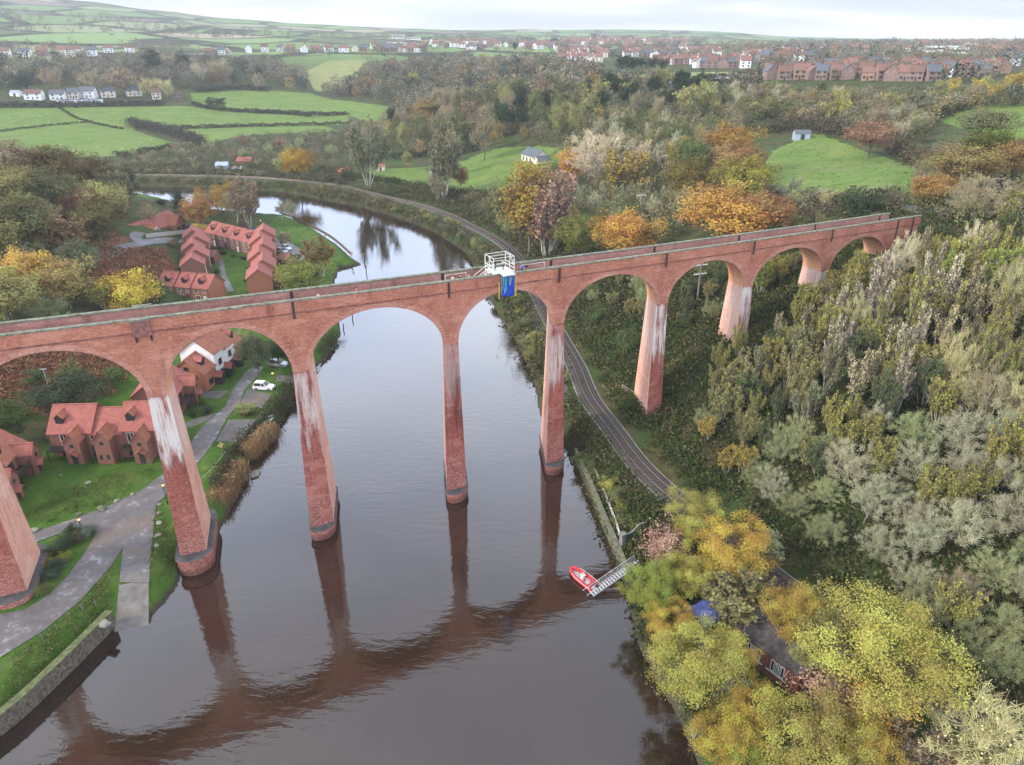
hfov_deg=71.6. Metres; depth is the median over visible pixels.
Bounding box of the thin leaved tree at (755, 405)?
[748,388,766,412]
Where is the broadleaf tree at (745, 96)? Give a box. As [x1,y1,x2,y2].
[736,94,751,108]
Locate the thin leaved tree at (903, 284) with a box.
[894,268,930,316]
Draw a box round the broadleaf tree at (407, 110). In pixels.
[400,101,413,114]
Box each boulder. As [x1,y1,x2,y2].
[31,527,38,531]
[96,505,106,511]
[98,619,110,627]
[249,470,260,477]
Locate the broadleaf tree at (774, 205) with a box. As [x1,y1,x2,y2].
[735,186,800,230]
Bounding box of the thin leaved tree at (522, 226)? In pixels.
[517,220,526,229]
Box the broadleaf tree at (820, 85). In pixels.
[812,78,827,92]
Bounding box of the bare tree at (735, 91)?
[730,87,744,101]
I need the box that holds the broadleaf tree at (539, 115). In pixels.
[532,100,548,127]
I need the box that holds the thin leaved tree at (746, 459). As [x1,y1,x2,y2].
[733,441,759,474]
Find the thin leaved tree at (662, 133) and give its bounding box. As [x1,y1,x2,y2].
[655,125,672,144]
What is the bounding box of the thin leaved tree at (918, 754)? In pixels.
[889,708,960,764]
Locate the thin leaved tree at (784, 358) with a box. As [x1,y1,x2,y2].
[778,340,806,386]
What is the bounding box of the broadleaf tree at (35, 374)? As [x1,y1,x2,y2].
[19,367,48,388]
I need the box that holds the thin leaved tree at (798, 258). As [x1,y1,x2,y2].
[788,251,802,269]
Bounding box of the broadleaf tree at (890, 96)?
[880,92,899,104]
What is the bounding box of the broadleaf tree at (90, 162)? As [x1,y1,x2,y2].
[55,149,115,185]
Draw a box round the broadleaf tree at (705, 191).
[674,178,762,236]
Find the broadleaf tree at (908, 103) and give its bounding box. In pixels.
[891,102,915,115]
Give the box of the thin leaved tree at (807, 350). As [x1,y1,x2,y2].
[793,338,824,379]
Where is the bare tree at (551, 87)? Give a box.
[541,81,554,109]
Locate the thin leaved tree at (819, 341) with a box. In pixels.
[800,328,823,352]
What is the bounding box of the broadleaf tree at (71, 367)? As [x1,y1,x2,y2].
[56,355,93,379]
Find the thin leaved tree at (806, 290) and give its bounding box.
[797,281,821,314]
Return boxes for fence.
[0,599,96,672]
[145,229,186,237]
[201,412,263,478]
[282,213,351,257]
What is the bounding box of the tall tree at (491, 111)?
[486,101,496,120]
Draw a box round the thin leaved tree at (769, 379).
[761,359,783,395]
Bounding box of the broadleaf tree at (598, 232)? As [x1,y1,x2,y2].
[583,210,622,250]
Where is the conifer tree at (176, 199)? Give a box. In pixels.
[167,185,186,217]
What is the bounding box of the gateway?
[619,522,644,546]
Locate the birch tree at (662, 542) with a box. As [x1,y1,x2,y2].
[635,512,687,568]
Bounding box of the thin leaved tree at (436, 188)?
[428,174,444,200]
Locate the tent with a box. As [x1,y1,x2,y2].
[683,596,729,645]
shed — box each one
[9,90,22,96]
[215,161,229,169]
[236,157,253,163]
[377,164,384,170]
[792,129,810,140]
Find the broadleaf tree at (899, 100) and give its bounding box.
[887,92,908,110]
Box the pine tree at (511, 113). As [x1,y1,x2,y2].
[506,106,516,129]
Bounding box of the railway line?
[99,174,1022,760]
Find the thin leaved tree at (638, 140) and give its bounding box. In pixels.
[633,133,641,157]
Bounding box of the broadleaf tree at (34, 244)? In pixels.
[21,236,45,253]
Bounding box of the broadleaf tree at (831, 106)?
[819,99,838,118]
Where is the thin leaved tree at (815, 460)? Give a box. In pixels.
[803,440,835,479]
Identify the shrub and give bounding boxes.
[31,579,54,597]
[39,562,65,582]
[40,540,64,556]
[43,553,56,567]
[44,556,69,570]
[52,532,78,551]
[55,550,73,560]
[61,522,82,538]
[68,528,86,542]
[75,523,99,542]
[153,199,168,204]
[166,238,177,245]
[185,407,198,418]
[196,394,207,403]
[199,402,215,414]
[224,367,233,377]
[234,400,260,416]
[393,204,403,211]
[487,207,501,223]
[490,292,501,300]
[505,318,522,332]
[510,293,528,305]
[521,344,539,359]
[524,330,545,344]
[570,452,587,465]
[576,449,599,466]
[583,302,611,323]
[584,281,598,295]
[588,464,601,475]
[596,472,612,486]
[598,475,617,496]
[603,483,631,503]
[609,505,632,527]
[614,326,641,356]
[615,498,630,512]
[625,513,640,527]
[631,522,643,535]
[692,260,724,279]
[786,216,809,224]
[820,213,845,221]
[839,191,865,210]
[843,186,896,217]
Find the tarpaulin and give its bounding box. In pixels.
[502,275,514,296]
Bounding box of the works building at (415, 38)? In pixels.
[407,37,420,39]
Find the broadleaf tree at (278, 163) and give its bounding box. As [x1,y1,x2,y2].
[272,154,291,172]
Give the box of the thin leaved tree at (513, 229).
[510,225,520,231]
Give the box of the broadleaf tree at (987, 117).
[951,103,1023,135]
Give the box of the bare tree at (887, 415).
[860,399,893,429]
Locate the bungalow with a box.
[129,210,186,230]
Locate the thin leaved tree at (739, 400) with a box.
[724,382,746,418]
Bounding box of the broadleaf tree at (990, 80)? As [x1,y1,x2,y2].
[980,74,995,84]
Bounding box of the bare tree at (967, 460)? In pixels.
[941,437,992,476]
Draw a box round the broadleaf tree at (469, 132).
[457,120,472,139]
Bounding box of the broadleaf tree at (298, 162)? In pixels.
[277,146,317,182]
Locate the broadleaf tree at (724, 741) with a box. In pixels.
[683,696,781,764]
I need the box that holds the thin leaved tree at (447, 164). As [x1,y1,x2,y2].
[425,128,464,197]
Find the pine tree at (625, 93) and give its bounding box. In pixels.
[617,86,631,111]
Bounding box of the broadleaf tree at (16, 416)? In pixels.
[0,389,38,434]
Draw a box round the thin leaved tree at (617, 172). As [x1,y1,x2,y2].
[601,148,650,193]
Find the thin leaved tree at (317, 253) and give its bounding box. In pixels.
[297,233,335,276]
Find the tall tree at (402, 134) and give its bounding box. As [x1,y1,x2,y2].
[395,121,408,144]
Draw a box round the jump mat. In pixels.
[500,272,515,276]
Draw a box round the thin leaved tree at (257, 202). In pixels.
[245,193,259,213]
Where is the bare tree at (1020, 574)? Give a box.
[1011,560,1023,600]
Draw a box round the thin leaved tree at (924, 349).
[899,337,930,370]
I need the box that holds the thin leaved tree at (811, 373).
[792,354,823,388]
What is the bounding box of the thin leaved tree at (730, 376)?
[720,355,752,387]
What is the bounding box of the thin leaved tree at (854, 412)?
[846,392,866,422]
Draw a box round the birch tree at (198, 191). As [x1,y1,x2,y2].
[194,186,201,194]
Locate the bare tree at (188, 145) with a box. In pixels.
[182,140,193,151]
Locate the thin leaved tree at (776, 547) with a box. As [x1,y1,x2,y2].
[735,527,785,574]
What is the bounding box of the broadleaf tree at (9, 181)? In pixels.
[0,161,39,199]
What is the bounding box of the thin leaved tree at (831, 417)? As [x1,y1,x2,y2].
[821,390,849,438]
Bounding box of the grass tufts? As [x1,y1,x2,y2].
[1,111,911,702]
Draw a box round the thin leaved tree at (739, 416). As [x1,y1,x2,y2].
[734,404,757,426]
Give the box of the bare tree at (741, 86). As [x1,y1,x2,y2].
[732,80,746,89]
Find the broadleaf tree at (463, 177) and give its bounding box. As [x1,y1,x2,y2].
[452,166,469,188]
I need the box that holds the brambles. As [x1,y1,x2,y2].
[0,193,176,409]
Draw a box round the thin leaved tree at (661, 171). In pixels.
[660,169,672,185]
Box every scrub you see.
[94,164,517,300]
[122,126,907,258]
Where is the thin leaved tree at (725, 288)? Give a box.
[721,281,727,295]
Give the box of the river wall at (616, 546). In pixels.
[574,448,630,584]
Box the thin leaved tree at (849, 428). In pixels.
[833,418,858,450]
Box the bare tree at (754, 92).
[748,87,763,100]
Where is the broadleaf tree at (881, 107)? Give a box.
[875,103,890,111]
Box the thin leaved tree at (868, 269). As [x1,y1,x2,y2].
[858,253,884,282]
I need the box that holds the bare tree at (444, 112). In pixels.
[443,107,454,123]
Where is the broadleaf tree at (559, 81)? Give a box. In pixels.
[546,71,565,91]
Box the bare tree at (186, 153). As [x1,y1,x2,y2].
[181,148,189,158]
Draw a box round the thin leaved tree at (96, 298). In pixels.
[79,279,120,309]
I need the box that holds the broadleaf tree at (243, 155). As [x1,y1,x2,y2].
[237,151,248,156]
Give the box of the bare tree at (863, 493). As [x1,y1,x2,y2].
[848,472,895,523]
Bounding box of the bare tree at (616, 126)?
[609,121,623,139]
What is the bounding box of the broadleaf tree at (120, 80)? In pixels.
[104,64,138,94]
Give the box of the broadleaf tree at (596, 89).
[591,75,612,104]
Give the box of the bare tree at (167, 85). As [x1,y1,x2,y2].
[156,78,173,100]
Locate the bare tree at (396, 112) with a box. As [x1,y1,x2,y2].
[394,106,405,125]
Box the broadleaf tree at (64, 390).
[20,366,117,412]
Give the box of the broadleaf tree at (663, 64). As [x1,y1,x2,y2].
[656,59,671,68]
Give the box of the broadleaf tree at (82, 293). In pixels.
[79,278,88,297]
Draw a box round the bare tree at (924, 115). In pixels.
[908,112,929,125]
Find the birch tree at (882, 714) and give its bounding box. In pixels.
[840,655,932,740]
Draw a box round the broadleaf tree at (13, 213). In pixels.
[0,191,59,256]
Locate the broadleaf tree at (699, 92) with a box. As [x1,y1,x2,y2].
[689,82,704,103]
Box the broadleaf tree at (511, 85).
[502,77,520,107]
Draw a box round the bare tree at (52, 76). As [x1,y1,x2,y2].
[35,67,64,89]
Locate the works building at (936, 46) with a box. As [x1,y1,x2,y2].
[926,45,960,51]
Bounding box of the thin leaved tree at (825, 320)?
[815,303,843,354]
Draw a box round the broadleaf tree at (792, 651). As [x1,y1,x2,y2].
[782,604,876,690]
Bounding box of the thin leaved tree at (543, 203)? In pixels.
[525,166,578,257]
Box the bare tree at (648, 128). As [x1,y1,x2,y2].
[643,123,654,137]
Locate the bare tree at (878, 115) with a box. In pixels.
[868,107,887,123]
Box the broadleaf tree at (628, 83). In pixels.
[621,78,637,92]
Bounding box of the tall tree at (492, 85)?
[487,80,497,96]
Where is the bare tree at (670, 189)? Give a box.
[664,181,682,197]
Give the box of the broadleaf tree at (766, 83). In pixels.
[762,80,773,92]
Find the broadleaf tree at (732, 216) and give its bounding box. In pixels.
[671,188,782,235]
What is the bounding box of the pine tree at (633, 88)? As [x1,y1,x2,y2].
[624,79,644,98]
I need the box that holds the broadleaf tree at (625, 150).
[618,141,634,159]
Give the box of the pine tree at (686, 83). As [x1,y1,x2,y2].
[682,76,695,92]
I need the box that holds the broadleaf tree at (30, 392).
[17,384,50,411]
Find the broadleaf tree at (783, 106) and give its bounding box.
[776,97,799,118]
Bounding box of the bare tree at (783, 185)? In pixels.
[775,182,786,190]
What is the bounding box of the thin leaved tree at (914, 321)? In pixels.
[909,316,922,334]
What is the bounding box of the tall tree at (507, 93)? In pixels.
[500,86,511,103]
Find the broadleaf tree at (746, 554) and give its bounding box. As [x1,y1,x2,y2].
[692,507,782,586]
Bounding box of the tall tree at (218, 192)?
[209,180,239,217]
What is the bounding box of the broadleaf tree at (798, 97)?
[790,91,807,106]
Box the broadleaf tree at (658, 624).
[640,593,694,650]
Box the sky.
[76,0,1023,38]
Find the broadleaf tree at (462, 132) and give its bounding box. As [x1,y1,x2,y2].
[452,118,471,147]
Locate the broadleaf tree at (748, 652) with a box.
[701,626,765,683]
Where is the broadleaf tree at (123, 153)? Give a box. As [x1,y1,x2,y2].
[118,150,127,157]
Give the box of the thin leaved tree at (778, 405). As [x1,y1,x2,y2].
[770,382,787,422]
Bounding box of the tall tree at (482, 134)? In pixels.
[465,106,497,160]
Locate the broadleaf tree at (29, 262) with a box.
[0,242,62,306]
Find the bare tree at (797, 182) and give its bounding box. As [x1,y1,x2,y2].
[789,177,805,191]
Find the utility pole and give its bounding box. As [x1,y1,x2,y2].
[694,263,707,302]
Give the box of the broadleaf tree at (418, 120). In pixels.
[410,109,429,143]
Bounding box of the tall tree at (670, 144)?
[660,136,686,161]
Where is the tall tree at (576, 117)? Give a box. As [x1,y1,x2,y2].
[568,101,585,135]
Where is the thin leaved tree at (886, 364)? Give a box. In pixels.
[879,338,915,406]
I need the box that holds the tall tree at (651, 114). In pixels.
[648,108,659,118]
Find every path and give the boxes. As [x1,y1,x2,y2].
[218,258,233,291]
[525,299,615,483]
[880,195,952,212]
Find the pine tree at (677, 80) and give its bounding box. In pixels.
[672,69,690,86]
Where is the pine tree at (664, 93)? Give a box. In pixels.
[657,85,671,104]
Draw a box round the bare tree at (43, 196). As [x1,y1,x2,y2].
[32,192,49,209]
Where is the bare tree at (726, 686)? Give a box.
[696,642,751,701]
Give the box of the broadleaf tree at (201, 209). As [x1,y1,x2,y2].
[175,193,227,224]
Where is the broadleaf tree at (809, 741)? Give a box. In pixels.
[749,681,887,764]
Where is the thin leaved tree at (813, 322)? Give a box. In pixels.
[810,307,821,329]
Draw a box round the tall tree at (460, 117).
[449,107,462,131]
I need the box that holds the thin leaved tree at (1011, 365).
[992,332,1023,385]
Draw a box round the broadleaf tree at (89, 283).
[79,275,98,290]
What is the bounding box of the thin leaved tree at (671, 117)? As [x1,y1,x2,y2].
[666,112,675,123]
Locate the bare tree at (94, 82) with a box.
[76,69,109,96]
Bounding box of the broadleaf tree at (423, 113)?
[401,109,431,123]
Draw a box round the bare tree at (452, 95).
[449,87,464,107]
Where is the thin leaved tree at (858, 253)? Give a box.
[848,249,869,269]
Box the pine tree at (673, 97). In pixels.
[664,85,678,109]
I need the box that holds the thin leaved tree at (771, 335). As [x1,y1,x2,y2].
[764,327,787,367]
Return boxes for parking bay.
[216,419,254,441]
[241,389,271,407]
[276,375,293,382]
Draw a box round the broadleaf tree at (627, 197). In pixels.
[617,191,638,211]
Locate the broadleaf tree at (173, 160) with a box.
[169,158,177,164]
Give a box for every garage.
[92,98,102,101]
[210,250,220,263]
[272,273,288,287]
[276,252,295,265]
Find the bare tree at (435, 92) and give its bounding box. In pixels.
[430,87,443,98]
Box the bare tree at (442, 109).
[437,103,452,122]
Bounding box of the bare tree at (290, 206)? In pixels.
[285,198,296,218]
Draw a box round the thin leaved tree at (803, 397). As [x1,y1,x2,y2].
[801,379,817,404]
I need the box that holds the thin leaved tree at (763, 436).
[757,417,775,453]
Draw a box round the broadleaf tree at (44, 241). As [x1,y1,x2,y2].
[23,227,50,254]
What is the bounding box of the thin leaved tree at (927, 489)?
[913,462,957,515]
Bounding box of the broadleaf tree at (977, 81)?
[972,77,989,90]
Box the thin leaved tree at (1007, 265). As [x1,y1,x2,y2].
[995,249,1023,287]
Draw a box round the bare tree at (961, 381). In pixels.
[945,363,988,406]
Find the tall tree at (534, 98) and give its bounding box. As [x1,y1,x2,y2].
[527,89,544,121]
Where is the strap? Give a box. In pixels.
[498,282,499,298]
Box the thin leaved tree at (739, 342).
[732,322,748,357]
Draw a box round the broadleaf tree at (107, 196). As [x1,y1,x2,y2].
[65,178,132,229]
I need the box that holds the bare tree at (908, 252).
[891,229,921,272]
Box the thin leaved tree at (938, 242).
[932,233,959,277]
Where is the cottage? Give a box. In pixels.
[521,146,549,163]
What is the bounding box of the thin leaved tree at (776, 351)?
[762,334,786,370]
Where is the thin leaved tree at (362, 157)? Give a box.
[342,114,394,187]
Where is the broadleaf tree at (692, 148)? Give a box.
[666,133,733,175]
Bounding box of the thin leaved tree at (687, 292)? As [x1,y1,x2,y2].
[679,285,694,299]
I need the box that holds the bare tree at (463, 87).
[460,84,468,98]
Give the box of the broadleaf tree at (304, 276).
[270,252,336,289]
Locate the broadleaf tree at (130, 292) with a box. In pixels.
[91,266,164,309]
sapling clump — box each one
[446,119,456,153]
[577,198,588,216]
[608,195,626,214]
[611,185,623,206]
[633,172,641,188]
[637,181,652,201]
[652,185,671,209]
[738,346,751,370]
[745,361,759,388]
[753,344,772,380]
[773,311,786,338]
[788,323,815,355]
[788,379,818,421]
[800,302,822,332]
[810,381,829,417]
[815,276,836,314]
[820,339,855,395]
[823,313,856,387]
[824,283,848,327]
[827,304,846,344]
[836,264,859,335]
[846,348,879,403]
[851,268,881,326]
[857,282,867,300]
[862,293,901,342]
[865,343,890,398]
[868,251,900,307]
[870,279,895,322]
[875,249,900,308]
[884,265,910,303]
[885,322,921,367]
[888,286,910,323]
[890,345,916,414]
[893,318,911,348]
[903,263,933,331]
[904,274,931,330]
[906,300,933,350]
[907,273,949,317]
[907,352,930,398]
[913,226,933,270]
[915,238,936,272]
[920,249,946,300]
[927,239,947,276]
[929,251,970,325]
[930,304,970,354]
[937,278,969,327]
[950,329,985,390]
[957,331,981,373]
[960,315,987,346]
[964,259,990,312]
[964,262,990,322]
[966,326,1010,401]
[969,283,991,323]
[970,220,999,264]
[977,309,1010,367]
[987,283,1023,323]
[989,286,1023,336]
[1004,337,1023,384]
[1018,237,1023,275]
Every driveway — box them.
[186,412,216,427]
[201,390,227,398]
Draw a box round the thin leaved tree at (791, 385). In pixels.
[785,361,808,409]
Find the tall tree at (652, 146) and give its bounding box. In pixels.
[643,137,654,152]
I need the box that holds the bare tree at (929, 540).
[895,516,947,561]
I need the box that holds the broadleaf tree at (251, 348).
[230,331,273,377]
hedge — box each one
[0,98,166,107]
[0,121,87,131]
[56,105,123,128]
[109,143,177,156]
[119,116,207,145]
[173,120,352,127]
[190,101,349,115]
[192,84,271,92]
[202,410,275,493]
[254,108,311,116]
[254,362,319,427]
[315,328,339,357]
[339,169,491,197]
[384,143,489,159]
[634,68,762,83]
[747,111,855,136]
[799,185,904,208]
[860,123,944,173]
[932,91,1022,119]
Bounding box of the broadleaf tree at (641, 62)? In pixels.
[634,55,648,71]
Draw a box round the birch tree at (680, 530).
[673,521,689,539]
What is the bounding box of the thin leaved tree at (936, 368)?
[911,354,946,407]
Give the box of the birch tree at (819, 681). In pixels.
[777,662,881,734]
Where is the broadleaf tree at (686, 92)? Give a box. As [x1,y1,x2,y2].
[672,84,701,115]
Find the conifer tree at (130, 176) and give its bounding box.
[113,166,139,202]
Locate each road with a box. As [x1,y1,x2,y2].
[0,367,262,656]
[33,505,109,541]
[91,238,182,264]
[130,231,145,242]
[276,238,304,260]
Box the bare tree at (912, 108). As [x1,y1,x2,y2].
[900,103,917,123]
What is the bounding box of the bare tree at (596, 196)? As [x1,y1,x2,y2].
[587,189,602,213]
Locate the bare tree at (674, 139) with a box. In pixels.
[671,128,684,145]
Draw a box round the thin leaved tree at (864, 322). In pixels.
[860,313,886,337]
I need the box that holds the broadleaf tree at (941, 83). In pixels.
[932,79,947,92]
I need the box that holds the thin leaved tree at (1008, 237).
[992,217,1023,252]
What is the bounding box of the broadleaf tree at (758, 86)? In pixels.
[752,82,769,96]
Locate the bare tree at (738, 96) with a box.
[732,91,746,101]
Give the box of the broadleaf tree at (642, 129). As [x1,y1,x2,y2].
[638,122,649,135]
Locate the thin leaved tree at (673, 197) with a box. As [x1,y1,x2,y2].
[667,191,685,224]
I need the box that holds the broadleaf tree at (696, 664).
[643,607,754,716]
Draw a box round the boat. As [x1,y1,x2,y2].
[569,566,600,590]
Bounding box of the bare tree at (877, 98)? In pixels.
[872,92,885,105]
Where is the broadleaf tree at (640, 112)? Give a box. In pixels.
[635,108,647,125]
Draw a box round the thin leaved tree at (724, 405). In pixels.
[706,385,737,422]
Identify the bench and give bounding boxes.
[217,442,224,449]
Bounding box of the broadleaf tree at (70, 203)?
[54,184,101,212]
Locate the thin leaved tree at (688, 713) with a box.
[675,689,731,736]
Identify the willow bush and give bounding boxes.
[0,240,36,257]
[14,285,72,317]
[17,192,64,235]
[135,203,160,219]
[235,219,249,228]
[235,329,252,342]
[237,147,249,155]
[262,142,273,151]
[276,229,291,243]
[294,136,304,146]
[328,144,338,156]
[442,217,454,223]
[495,212,508,229]
[501,223,510,232]
[517,334,530,347]
[520,315,531,324]
[587,289,600,301]
[593,199,612,215]
[609,205,632,220]
[628,276,645,292]
[635,287,646,302]
[693,404,720,428]
[701,298,723,319]
[740,453,777,487]
[751,462,793,501]
[761,422,805,463]
[772,484,815,517]
[782,411,816,445]
[786,189,800,199]
[792,194,809,206]
[799,510,849,546]
[806,474,848,506]
[811,431,841,453]
[820,436,879,487]
[854,522,907,564]
[867,465,914,511]
[884,491,939,536]
[887,408,944,451]
[887,554,943,596]
[891,439,945,483]
[891,568,957,629]
[911,157,931,174]
[912,168,935,185]
[918,671,1023,764]
[923,168,953,188]
[923,496,996,547]
[927,402,1001,455]
[932,563,995,615]
[935,610,1018,680]
[944,171,1012,217]
[949,187,974,208]
[955,177,981,195]
[963,544,1022,595]
[975,477,1023,536]
[978,600,1023,643]
[984,159,1010,178]
[984,727,1023,764]
[985,632,1023,687]
[1005,178,1023,194]
[1011,458,1023,492]
[1012,533,1023,563]
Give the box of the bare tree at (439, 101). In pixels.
[436,95,445,110]
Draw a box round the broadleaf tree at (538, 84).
[530,73,549,96]
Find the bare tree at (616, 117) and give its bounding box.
[606,113,619,124]
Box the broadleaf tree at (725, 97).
[716,88,733,101]
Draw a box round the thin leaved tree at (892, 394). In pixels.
[868,364,910,421]
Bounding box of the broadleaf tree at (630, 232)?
[601,206,671,249]
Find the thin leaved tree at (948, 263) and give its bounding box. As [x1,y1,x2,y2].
[939,249,973,300]
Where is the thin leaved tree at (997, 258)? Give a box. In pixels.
[984,243,1023,309]
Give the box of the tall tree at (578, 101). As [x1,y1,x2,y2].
[569,98,588,117]
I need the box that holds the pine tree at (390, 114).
[386,107,395,121]
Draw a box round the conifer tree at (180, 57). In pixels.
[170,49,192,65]
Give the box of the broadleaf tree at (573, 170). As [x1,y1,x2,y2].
[555,146,586,179]
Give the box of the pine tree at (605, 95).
[596,87,610,115]
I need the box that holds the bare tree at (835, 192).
[829,189,840,198]
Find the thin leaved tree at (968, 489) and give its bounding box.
[943,466,983,518]
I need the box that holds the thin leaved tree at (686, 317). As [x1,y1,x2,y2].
[679,306,694,324]
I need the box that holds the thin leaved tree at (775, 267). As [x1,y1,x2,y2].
[770,255,782,283]
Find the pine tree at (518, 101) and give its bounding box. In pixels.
[512,93,527,122]
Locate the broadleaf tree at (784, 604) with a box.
[755,577,844,642]
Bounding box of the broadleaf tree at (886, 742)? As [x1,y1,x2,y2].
[820,704,916,764]
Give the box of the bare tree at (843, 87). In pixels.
[832,85,844,92]
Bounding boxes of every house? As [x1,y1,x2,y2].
[0,46,11,57]
[0,429,46,488]
[4,468,25,501]
[17,47,32,56]
[22,88,45,99]
[34,45,48,55]
[45,403,103,463]
[48,88,66,99]
[56,45,67,54]
[66,46,75,54]
[66,87,79,98]
[73,45,83,52]
[78,85,98,98]
[85,45,97,55]
[88,406,126,463]
[99,86,115,97]
[102,44,113,52]
[118,400,159,463]
[124,43,134,52]
[125,85,142,96]
[129,365,203,413]
[138,45,149,52]
[150,86,161,99]
[159,270,180,291]
[172,90,181,100]
[172,271,197,298]
[176,351,224,390]
[179,250,206,272]
[179,333,234,375]
[180,237,205,256]
[182,224,205,242]
[185,243,211,270]
[186,230,210,249]
[189,273,225,299]
[203,47,214,55]
[204,221,224,246]
[207,330,243,366]
[215,223,234,249]
[217,46,224,54]
[218,328,248,359]
[225,46,231,53]
[226,226,247,252]
[239,229,256,254]
[245,44,251,52]
[245,260,272,293]
[247,244,271,266]
[248,229,271,250]
[250,251,275,274]
[252,236,276,262]
[255,222,276,247]
[260,43,268,51]
[276,44,284,51]
[286,44,295,52]
[300,44,307,52]
[310,44,320,51]
[323,44,333,51]
[338,45,348,52]
[352,44,357,51]
[358,44,367,50]
[383,45,390,51]
[389,44,396,51]
[399,45,406,51]
[407,44,413,51]
[413,44,420,51]
[450,40,458,46]
[459,42,465,47]
[466,43,476,49]
[470,38,478,42]
[486,40,492,47]
[519,40,526,45]
[524,42,531,48]
[537,42,543,48]
[541,40,548,45]
[553,43,560,48]
[557,46,565,52]
[557,53,565,60]
[565,52,570,59]
[570,52,577,59]
[581,39,587,44]
[581,51,589,59]
[589,53,594,61]
[595,52,602,61]
[598,39,604,43]
[600,48,607,56]
[622,43,629,50]
[622,49,631,57]
[631,48,638,56]
[641,48,650,56]
[650,49,658,56]
[651,54,662,64]
[659,49,667,54]
[663,54,670,64]
[669,48,679,54]
[672,54,683,64]
[678,43,687,49]
[680,47,686,53]
[682,53,689,63]
[689,46,699,53]
[689,53,698,64]
[691,49,700,53]
[692,56,701,67]
[699,57,707,67]
[704,45,715,51]
[707,54,718,67]
[712,47,721,53]
[717,54,722,67]
[718,56,727,68]
[723,53,731,58]
[727,56,737,67]
[731,51,740,56]
[733,54,739,67]
[739,54,751,68]
[745,50,754,60]
[752,50,760,60]
[759,49,770,61]
[762,63,777,79]
[764,62,776,68]
[770,50,775,60]
[776,49,788,61]
[776,63,791,79]
[791,61,806,79]
[793,50,804,60]
[803,50,813,60]
[804,64,816,79]
[809,56,816,63]
[814,62,830,79]
[825,57,837,61]
[828,62,844,79]
[839,56,848,64]
[840,62,855,79]
[847,43,858,51]
[849,55,861,63]
[851,62,859,75]
[858,60,874,76]
[861,45,869,51]
[861,64,875,80]
[868,55,882,62]
[874,62,889,80]
[883,62,898,80]
[889,56,899,64]
[897,65,910,80]
[900,56,914,64]
[908,57,920,63]
[908,63,925,80]
[918,39,926,44]
[919,56,933,62]
[923,62,943,81]
[941,63,949,79]
[942,59,956,76]
[955,58,974,76]
[964,55,979,59]
[972,57,984,76]
[973,61,992,76]
[985,57,1001,75]
[991,44,1005,53]
[1000,57,1012,72]
[1001,52,1022,65]
[1010,44,1023,51]
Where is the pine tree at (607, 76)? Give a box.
[603,69,615,98]
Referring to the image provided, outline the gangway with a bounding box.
[584,556,639,596]
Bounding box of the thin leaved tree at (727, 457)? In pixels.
[717,444,739,475]
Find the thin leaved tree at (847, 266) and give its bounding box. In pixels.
[840,261,866,289]
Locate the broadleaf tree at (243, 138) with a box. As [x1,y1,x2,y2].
[237,134,248,145]
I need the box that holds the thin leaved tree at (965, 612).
[933,578,988,635]
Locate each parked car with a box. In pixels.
[252,380,275,390]
[268,358,288,367]
[276,247,288,252]
[281,243,291,249]
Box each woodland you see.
[0,6,1023,60]
[0,48,1023,122]
[0,133,1023,255]
[351,86,761,248]
[714,80,1023,137]
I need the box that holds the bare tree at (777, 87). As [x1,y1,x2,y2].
[772,82,787,94]
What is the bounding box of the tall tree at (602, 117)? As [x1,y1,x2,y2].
[599,116,607,132]
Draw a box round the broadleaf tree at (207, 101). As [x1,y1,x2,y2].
[203,96,214,105]
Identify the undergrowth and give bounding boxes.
[120,159,633,396]
[564,195,1023,704]
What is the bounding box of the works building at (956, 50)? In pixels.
[946,47,967,53]
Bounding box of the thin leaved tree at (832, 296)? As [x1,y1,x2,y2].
[827,291,844,310]
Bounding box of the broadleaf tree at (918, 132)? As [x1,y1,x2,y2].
[908,117,932,144]
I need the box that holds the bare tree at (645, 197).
[636,190,651,210]
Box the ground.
[0,0,1023,764]
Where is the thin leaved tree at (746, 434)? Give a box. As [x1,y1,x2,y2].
[737,425,755,448]
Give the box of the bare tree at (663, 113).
[661,108,672,118]
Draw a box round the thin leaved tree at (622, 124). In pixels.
[614,121,626,131]
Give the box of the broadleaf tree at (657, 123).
[649,116,668,131]
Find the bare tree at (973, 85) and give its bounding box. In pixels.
[964,82,978,92]
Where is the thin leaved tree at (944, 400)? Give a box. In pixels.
[925,374,964,422]
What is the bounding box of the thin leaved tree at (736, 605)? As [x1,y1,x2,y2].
[696,568,776,639]
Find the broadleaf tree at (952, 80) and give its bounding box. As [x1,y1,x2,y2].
[945,75,962,92]
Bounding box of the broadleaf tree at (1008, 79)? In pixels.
[1003,73,1017,87]
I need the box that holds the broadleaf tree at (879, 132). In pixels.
[841,118,904,158]
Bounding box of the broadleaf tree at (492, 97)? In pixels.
[482,90,500,110]
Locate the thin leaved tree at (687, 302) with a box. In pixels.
[679,296,694,310]
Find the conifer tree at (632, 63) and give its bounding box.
[626,51,637,71]
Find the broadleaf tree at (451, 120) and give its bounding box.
[436,112,462,142]
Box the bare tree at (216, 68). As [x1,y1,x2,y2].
[205,58,232,85]
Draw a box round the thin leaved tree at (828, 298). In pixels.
[819,290,839,314]
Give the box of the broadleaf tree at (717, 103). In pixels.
[711,98,722,112]
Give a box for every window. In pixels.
[8,461,14,469]
[126,432,133,442]
[769,659,776,671]
[773,662,780,675]
[777,664,784,678]
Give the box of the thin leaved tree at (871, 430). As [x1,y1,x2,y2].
[853,411,886,454]
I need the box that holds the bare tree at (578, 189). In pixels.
[575,184,586,200]
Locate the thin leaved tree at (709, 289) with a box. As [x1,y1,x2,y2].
[702,279,717,298]
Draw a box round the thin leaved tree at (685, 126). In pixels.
[681,122,687,134]
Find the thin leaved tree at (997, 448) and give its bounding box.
[984,424,1009,469]
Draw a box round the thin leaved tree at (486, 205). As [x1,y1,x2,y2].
[482,196,493,212]

